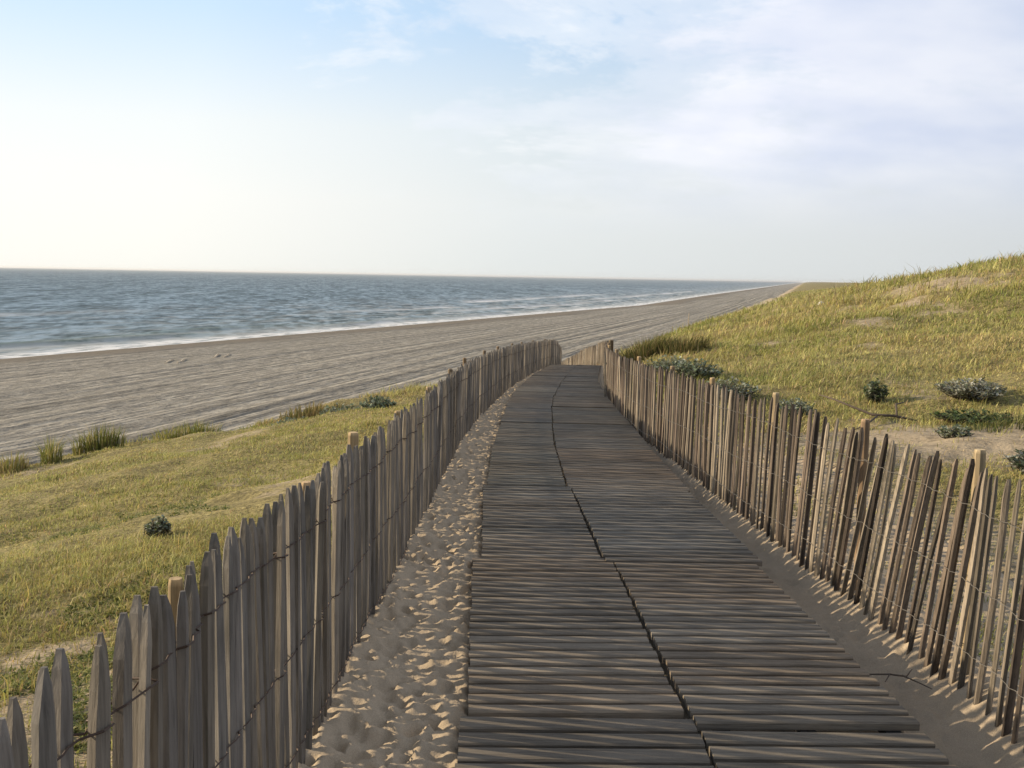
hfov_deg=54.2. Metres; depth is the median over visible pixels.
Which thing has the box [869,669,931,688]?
twig
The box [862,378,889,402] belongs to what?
shrub
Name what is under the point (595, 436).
boardwalk panel
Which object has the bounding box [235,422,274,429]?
grass tuft
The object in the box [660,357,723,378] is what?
shrub
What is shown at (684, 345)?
grass tuft
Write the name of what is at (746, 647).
boardwalk panel
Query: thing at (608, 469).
boardwalk panel
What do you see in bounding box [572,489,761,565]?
boardwalk panel
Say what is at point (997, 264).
dune grass
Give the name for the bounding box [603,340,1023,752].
paling fence
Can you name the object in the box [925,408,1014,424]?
shrub
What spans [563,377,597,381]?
boardwalk panel
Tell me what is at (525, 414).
boardwalk panel
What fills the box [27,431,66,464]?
grass tuft
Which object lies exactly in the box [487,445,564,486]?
boardwalk panel
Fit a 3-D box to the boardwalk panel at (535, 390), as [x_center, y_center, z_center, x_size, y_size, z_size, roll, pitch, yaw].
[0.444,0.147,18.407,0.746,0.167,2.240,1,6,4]
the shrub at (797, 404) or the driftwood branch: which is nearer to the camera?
the driftwood branch
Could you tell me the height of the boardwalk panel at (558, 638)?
0.094 m
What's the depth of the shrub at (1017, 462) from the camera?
8.21 m
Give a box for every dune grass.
[0,380,437,767]
[594,247,1023,678]
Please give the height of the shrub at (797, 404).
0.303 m
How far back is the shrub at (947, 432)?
10.47 m
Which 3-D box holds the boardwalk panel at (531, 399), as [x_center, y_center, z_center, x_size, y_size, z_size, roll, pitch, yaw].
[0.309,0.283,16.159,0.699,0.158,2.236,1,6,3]
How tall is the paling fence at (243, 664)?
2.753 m
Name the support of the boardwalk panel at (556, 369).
on the sandy path
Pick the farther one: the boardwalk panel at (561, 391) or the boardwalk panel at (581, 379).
the boardwalk panel at (581, 379)
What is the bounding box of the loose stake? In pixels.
[604,351,605,396]
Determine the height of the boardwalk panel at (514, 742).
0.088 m
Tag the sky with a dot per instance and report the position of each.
(802, 141)
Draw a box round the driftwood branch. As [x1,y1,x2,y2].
[819,394,916,429]
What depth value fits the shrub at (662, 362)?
22.04 m
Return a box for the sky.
[0,0,1023,282]
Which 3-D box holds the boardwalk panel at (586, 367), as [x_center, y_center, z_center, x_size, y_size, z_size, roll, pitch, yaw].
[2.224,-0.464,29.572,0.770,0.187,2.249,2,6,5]
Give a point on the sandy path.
(400, 697)
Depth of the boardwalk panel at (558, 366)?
29.66 m
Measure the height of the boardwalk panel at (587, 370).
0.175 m
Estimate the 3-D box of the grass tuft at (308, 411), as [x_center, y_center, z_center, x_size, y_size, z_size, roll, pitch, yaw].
[-4.718,0.592,23.397,1.797,0.548,0.755,1,6,0]
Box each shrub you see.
[143,514,172,538]
[271,416,303,424]
[317,403,367,414]
[359,395,396,408]
[645,354,699,371]
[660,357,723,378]
[704,376,761,400]
[779,398,816,417]
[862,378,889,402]
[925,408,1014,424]
[932,424,974,438]
[933,377,1006,400]
[1003,449,1023,476]
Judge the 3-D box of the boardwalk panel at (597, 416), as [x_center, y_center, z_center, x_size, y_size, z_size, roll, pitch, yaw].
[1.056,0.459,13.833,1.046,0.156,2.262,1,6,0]
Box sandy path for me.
[298,365,1023,767]
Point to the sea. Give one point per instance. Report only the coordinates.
(48, 311)
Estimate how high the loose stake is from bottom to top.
0.792 m
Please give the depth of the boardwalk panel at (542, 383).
20.57 m
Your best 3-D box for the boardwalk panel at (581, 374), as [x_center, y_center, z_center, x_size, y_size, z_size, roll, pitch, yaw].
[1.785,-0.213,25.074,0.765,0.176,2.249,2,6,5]
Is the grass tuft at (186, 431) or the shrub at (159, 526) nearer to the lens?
the shrub at (159, 526)
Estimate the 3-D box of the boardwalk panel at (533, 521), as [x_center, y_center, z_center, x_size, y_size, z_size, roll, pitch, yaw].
[0.148,0.978,7.184,0.728,0.096,2.234,1,6,-2]
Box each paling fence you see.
[0,339,561,767]
[562,340,606,365]
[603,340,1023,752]
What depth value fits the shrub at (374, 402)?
22.99 m
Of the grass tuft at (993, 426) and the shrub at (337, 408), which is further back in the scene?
the shrub at (337, 408)
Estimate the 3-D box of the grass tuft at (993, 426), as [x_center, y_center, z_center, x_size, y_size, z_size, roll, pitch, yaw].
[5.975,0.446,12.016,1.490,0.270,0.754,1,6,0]
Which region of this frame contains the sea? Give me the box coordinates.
[0,267,800,358]
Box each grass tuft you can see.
[0,449,33,474]
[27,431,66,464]
[67,422,129,455]
[148,417,223,440]
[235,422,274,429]
[275,399,346,419]
[612,331,679,363]
[654,331,712,356]
[953,414,1023,432]
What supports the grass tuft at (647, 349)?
on the dune ground at (138, 393)
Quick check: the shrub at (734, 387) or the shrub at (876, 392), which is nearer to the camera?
the shrub at (876, 392)
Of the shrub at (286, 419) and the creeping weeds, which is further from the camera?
the shrub at (286, 419)
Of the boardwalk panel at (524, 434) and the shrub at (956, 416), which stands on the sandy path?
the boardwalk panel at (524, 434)
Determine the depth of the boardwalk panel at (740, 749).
3.56 m
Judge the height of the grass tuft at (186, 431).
0.589 m
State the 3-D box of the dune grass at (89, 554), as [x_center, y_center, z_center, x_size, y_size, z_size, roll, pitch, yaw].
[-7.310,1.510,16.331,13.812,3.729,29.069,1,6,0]
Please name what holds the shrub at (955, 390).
on the dune ground at (138, 393)
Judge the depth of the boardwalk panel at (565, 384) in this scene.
20.41 m
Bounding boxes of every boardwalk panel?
[455,716,713,767]
[468,558,683,718]
[482,485,600,557]
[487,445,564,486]
[493,422,553,445]
[501,405,551,422]
[506,394,552,407]
[512,386,557,396]
[519,380,560,386]
[527,376,564,381]
[532,372,568,376]
[539,368,572,371]
[546,365,574,367]
[552,407,630,424]
[553,395,615,407]
[553,423,650,449]
[556,387,606,396]
[556,448,689,492]
[560,381,601,388]
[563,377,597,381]
[566,372,598,376]
[570,369,599,372]
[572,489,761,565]
[573,366,599,368]
[615,562,919,732]
[701,731,957,767]
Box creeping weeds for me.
[0,464,336,753]
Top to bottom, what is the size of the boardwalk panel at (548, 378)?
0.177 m
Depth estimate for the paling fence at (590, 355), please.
38.41 m
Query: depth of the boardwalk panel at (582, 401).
15.85 m
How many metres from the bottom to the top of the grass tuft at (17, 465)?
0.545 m
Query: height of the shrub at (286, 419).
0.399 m
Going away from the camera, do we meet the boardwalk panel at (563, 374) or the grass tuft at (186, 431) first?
the grass tuft at (186, 431)
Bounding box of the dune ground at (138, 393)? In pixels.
[0,261,1023,767]
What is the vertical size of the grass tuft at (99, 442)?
0.791 m

